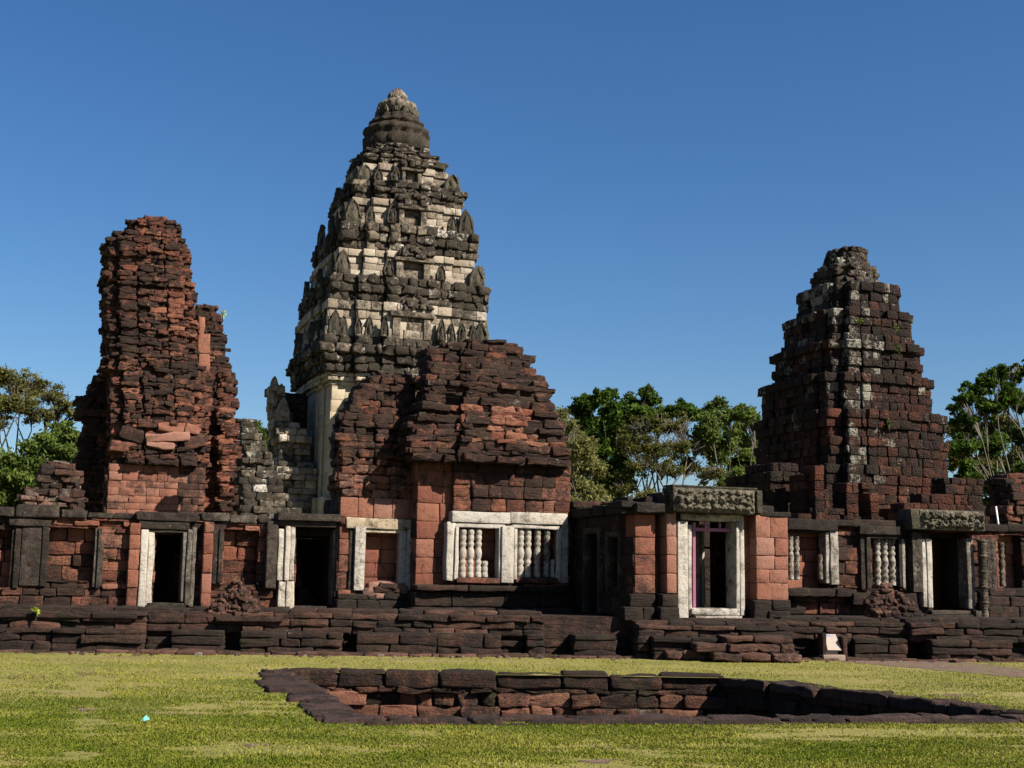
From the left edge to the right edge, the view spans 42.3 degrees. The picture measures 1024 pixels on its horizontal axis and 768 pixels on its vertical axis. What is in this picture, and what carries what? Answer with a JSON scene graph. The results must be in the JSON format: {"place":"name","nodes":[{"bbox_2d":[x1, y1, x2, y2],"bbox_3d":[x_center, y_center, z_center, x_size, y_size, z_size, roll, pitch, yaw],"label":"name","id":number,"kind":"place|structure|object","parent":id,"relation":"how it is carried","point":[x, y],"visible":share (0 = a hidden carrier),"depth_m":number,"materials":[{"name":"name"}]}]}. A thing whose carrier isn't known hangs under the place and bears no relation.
{"place":"outdoors","nodes":[
{"label":"outdoors","id":0,"kind":"place"},
{"bbox_2d":[239,420,270,453],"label":"distant tree","id":1,"kind":"object","parent":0,"point":[261,428],"visible":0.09,"depth_m":96.18,"materials":[{"name":"green plant"}]},
{"bbox_2d":[0,652,1023,767],"bbox_3d":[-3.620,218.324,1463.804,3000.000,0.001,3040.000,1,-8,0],"label":"ground","id":2,"kind":"structure","parent":0,"point":[433,661],"depth_m":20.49,"materials":[{"name":"green plant"}]},
{"bbox_2d":[0,364,74,456],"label":"rain tree","id":3,"kind":"object","parent":2,"relation":"on","point":[15,401],"visible":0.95,"depth_m":95.55,"materials":[{"name":"green plant"}]},
{"bbox_2d":[0,418,79,510],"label":"leafy tree","id":4,"kind":"object","parent":2,"relation":"on","point":[18,472],"visible":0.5,"depth_m":78.60,"materials":[{"name":"green plant"}]},
{"bbox_2d":[72,707,97,710],"bbox_3d":[-5.102,3.852,15.684,0.342,0.001,0.527,9,-12,-44],"label":"bare patch","id":5,"kind":"object","parent":2,"relation":"on","point":[83,709],"visible":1,"depth_m":15.62,"materials":[{"name":"beige soil"}]},
{"bbox_2d":[71,214,242,521],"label":"temple tower","id":6,"kind":"structure","parent":2,"relation":"on","point":[157,406],"depth_m":53.41,"materials":[{"name":"red stone"}]},
{"bbox_2d":[244,743,271,747],"bbox_3d":[-2.421,3.437,12.586,0.266,0.001,0.375,6,-10,-30],"label":"bare patch","id":7,"kind":"object","parent":2,"relation":"on","point":[253,745],"visible":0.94,"depth_m":12.62,"materials":[{"name":"beige soil"}]},
{"bbox_2d":[234,418,300,538],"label":"ruined wall","id":8,"kind":"structure","parent":2,"relation":"on","point":[258,481],"depth_m":49.56,"materials":[{"name":"grey stone"}]},
{"bbox_2d":[264,88,491,513],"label":"temple tower","id":9,"kind":"structure","parent":2,"relation":"on","point":[396,281],"depth_m":69.35,"materials":[{"name":"stone"}]},
{"bbox_2d":[2,651,964,662],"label":"stone chips","id":10,"kind":"object","parent":2,"relation":"on","point":[539,656],"visible":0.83,"depth_m":27.03,"materials":[{"name":"brown stone"}]},
{"bbox_2d":[0,603,1023,662],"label":"stone platform","id":11,"kind":"structure","parent":2,"relation":"on","point":[287,630],"depth_m":27.92,"materials":[{"name":"brown stone"}]},
{"bbox_2d":[31,607,39,620],"bbox_3d":[-9.744,4.700,27.067,0.198,0.314,0.171,1,-8,0],"label":"weed","id":12,"kind":"object","parent":11,"relation":"on","point":[36,610],"visible":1,"depth_m":27.04,"materials":[{"name":"green plant"}]},
{"bbox_2d":[0,504,340,608],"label":"gallery wall","id":13,"kind":"structure","parent":11,"relation":"on","point":[50,554],"depth_m":29.89,"materials":[{"name":"red stone"}]},
{"bbox_2d":[8,519,50,587],"bbox_3d":[-10.608,3.722,28.999,0.882,1.515,0.315,4,-9,-19],"label":"window frame","id":14,"kind":"structure","parent":13,"relation":"in","point":[34,544],"depth_m":28.91,"materials":[{"name":"grey stone"}]},
{"bbox_2d":[16,460,87,511],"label":"ruined wall","id":15,"kind":"structure","parent":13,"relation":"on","point":[59,482],"depth_m":46.74,"materials":[{"name":"stone"}]},
{"bbox_2d":[92,528,104,588],"bbox_3d":[-9.215,3.886,29.468,0.214,1.338,0.277,4,-9,-18],"label":"window frame","id":16,"kind":"structure","parent":13,"relation":"in","point":[98,542],"depth_m":29.37,"materials":[{"name":"grey stone"}]},
{"bbox_2d":[211,527,223,584],"bbox_3d":[-6.771,3.947,30.357,0.239,1.329,0.253,4,-9,-21],"label":"window frame","id":17,"kind":"structure","parent":13,"relation":"in","point":[218,534],"depth_m":30.27,"materials":[{"name":"grey stone"}]},
{"bbox_2d":[206,578,262,621],"bbox_3d":[-5.823,4.585,28.032,1.239,0.935,0.635,1,-8,0],"label":"rubble heap","id":18,"kind":"object","parent":11,"relation":"on","point":[235,599],"visible":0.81,"depth_m":27.93,"materials":[{"name":"brown stone"}]},
{"bbox_2d":[318,338,572,612],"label":"ruined pavilion","id":19,"kind":"structure","parent":11,"relation":"on","point":[449,486],"depth_m":31.75,"materials":[{"name":"red stone"}]},
{"bbox_2d":[443,511,516,583],"bbox_3d":[-0.739,3.899,31.557,1.793,1.710,0.409,4,-9,-20],"label":"window frame","id":20,"kind":"structure","parent":19,"relation":"in","point":[505,562],"depth_m":31.46,"materials":[{"name":"white stone"}]},
{"bbox_2d":[510,512,567,583],"bbox_3d":[0.619,3.978,32.077,1.540,1.700,0.358,4,-9,-20],"label":"window frame","id":21,"kind":"structure","parent":19,"relation":"in","point":[527,521],"depth_m":32.02,"materials":[{"name":"white stone"}]},
{"bbox_2d":[568,501,608,612],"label":"recess wall","id":22,"kind":"structure","parent":11,"relation":"on","point":[576,505],"depth_m":32.56,"materials":[{"name":"red stone"}]},
{"bbox_2d":[570,484,790,620],"bbox_3d":[3.808,4.043,31.156,4.260,3.064,4.200,4,-9,-20],"label":"gate porch","id":23,"kind":"object","parent":11,"relation":"on","point":[673,551],"visible":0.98,"depth_m":29.85,"materials":[{"name":"red stone"}]},
{"bbox_2d":[862,582,923,617],"bbox_3d":[8.734,5.005,30.348,1.423,0.899,0.654,1,-8,0],"label":"rubble heap","id":24,"kind":"object","parent":11,"relation":"on","point":[884,600],"visible":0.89,"depth_m":30.19,"materials":[{"name":"brown stone"}]},
{"bbox_2d":[787,509,1023,616],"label":"gallery wall","id":25,"kind":"structure","parent":11,"relation":"on","point":[946,563],"depth_m":34.79,"materials":[{"name":"red stone"}]},
{"bbox_2d":[787,518,838,584],"bbox_3d":[7.644,4.311,33.950,1.535,1.662,0.460,4,-9,-20],"label":"window frame","id":26,"kind":"structure","parent":25,"relation":"in","point":[828,556],"depth_m":33.92,"materials":[{"name":"grey stone"}]},
{"bbox_2d":[789,465,889,519],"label":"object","id":27,"kind":"structure","parent":25,"relation":"on","point":[808,498],"depth_m":51.13,"materials":[{"name":"brown stone"}]},
{"bbox_2d":[853,525,901,589],"bbox_3d":[9.591,4.557,34.596,1.408,1.669,0.439,4,-9,-20],"label":"window frame","id":28,"kind":"structure","parent":25,"relation":"in","point":[892,533],"depth_m":34.57,"materials":[{"name":"grey stone"}]},
{"bbox_2d":[995,506,998,523],"bbox_3d":[14.462,4.467,39.222,0.256,1.666,0.053,4,-9,-20],"label":"white pole","id":29,"kind":"object","parent":25,"relation":"on","point":[996,514],"visible":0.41,"depth_m":39.27,"materials":[{"name":"plastic"}]},
{"bbox_2d":[984,473,1023,523],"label":"ruined wall","id":30,"kind":"structure","parent":25,"relation":"on","point":[1006,492],"depth_m":41.93,"materials":[{"name":"red stone"}]},
{"bbox_2d":[553,405,617,501],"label":"pale tree","id":31,"kind":"object","parent":2,"relation":"on","point":[585,463],"visible":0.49,"depth_m":83.75,"materials":[{"name":"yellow plant"}]},
{"bbox_2d":[580,758,624,762],"bbox_3d":[0.818,3.390,11.903,0.384,0.001,0.295,6,-10,-32],"label":"bare patch","id":32,"kind":"object","parent":2,"relation":"on","point":[599,761],"visible":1,"depth_m":11.90,"materials":[{"name":"beige soil"}]},
{"bbox_2d":[566,383,702,498],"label":"broadleaf tree","id":33,"kind":"object","parent":2,"relation":"on","point":[608,421],"visible":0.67,"depth_m":95.57,"materials":[{"name":"green plant"}]},
{"bbox_2d":[254,667,1023,725],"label":"stone basin","id":34,"kind":"object","parent":2,"relation":"in","point":[393,697],"visible":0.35,"depth_m":22.30,"materials":[{"name":"brown stone"}]},
{"bbox_2d":[603,409,735,498],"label":"rain tree","id":35,"kind":"object","parent":2,"relation":"on","point":[648,450],"visible":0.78,"depth_m":89.12,"materials":[{"name":"green plant"}]},
{"bbox_2d":[690,395,761,486],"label":"airy tree","id":36,"kind":"object","parent":2,"relation":"on","point":[714,417],"visible":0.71,"depth_m":90.77,"materials":[{"name":"green plant"}]},
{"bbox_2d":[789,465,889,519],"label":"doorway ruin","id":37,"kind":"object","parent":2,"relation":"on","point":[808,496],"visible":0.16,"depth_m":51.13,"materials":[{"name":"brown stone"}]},
{"bbox_2d":[936,693,981,696],"bbox_3d":[6.621,4.647,19.740,0.816,0.001,0.465,7,-11,-37],"label":"bare patch","id":38,"kind":"object","parent":2,"relation":"on","point":[959,695],"visible":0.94,"depth_m":19.74,"materials":[{"name":"beige soil"}]},
{"bbox_2d":[943,408,1023,498],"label":"leafy tree","id":39,"kind":"object","parent":2,"relation":"on","point":[951,431],"visible":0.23,"depth_m":97.38,"materials":[{"name":"green plant"}]},
{"bbox_2d":[945,359,1023,505],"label":"leafy tree","id":40,"kind":"object","parent":2,"relation":"on","point":[1008,395],"visible":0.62,"depth_m":77.59,"materials":[{"name":"green plant"}]},
{"bbox_2d":[0,0,1023,497],"label":"sky","id":41,"kind":"structure","parent":0,"point":[654,188],"materials":[{"name":"blue"}]},
{"bbox_2d":[726,462,800,517],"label":"ruined wall","id":42,"kind":"structure","parent":0,"point":[770,481],"depth_m":52.17,"materials":[{"name":"brown stone"}]},
{"bbox_2d":[753,246,948,508],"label":"temple tower","id":43,"kind":"structure","parent":0,"point":[839,392],"depth_m":58.95,"materials":[{"name":"brown stone"}]},
{"bbox_2d":[856,318,863,328],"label":"weed","id":44,"kind":"object","parent":43,"relation":"on","point":[858,321],"visible":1,"depth_m":58.44,"materials":[{"name":"green plant"}]},
{"bbox_2d":[886,418,891,430],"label":"weed","id":45,"kind":"object","parent":43,"relation":"on","point":[889,424],"visible":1,"depth_m":57.66,"materials":[{"name":"green plant"}]},
{"bbox_2d":[893,343,903,356],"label":"weed","id":46,"kind":"object","parent":43,"relation":"on","point":[899,347],"visible":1,"depth_m":58.86,"materials":[{"name":"green plant"}]},
{"bbox_2d":[840,660,1023,676],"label":"path","id":47,"kind":"structure","parent":0,"point":[968,667],"depth_m":26.71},
{"bbox_2d":[817,633,846,660],"bbox_3d":[6.917,5.680,28.532,0.569,0.617,0.365,2,-8,-6],"label":"information sign","id":48,"kind":"object","parent":47,"relation":"on","point":[832,643],"visible":0.84,"depth_m":28.46,"materials":[{"name":"concrete"}]},
{"bbox_2d":[888,478,989,523],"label":"ruined wall","id":49,"kind":"structure","parent":0,"point":[963,494],"depth_m":49.66,"materials":[{"name":"brown stone"}]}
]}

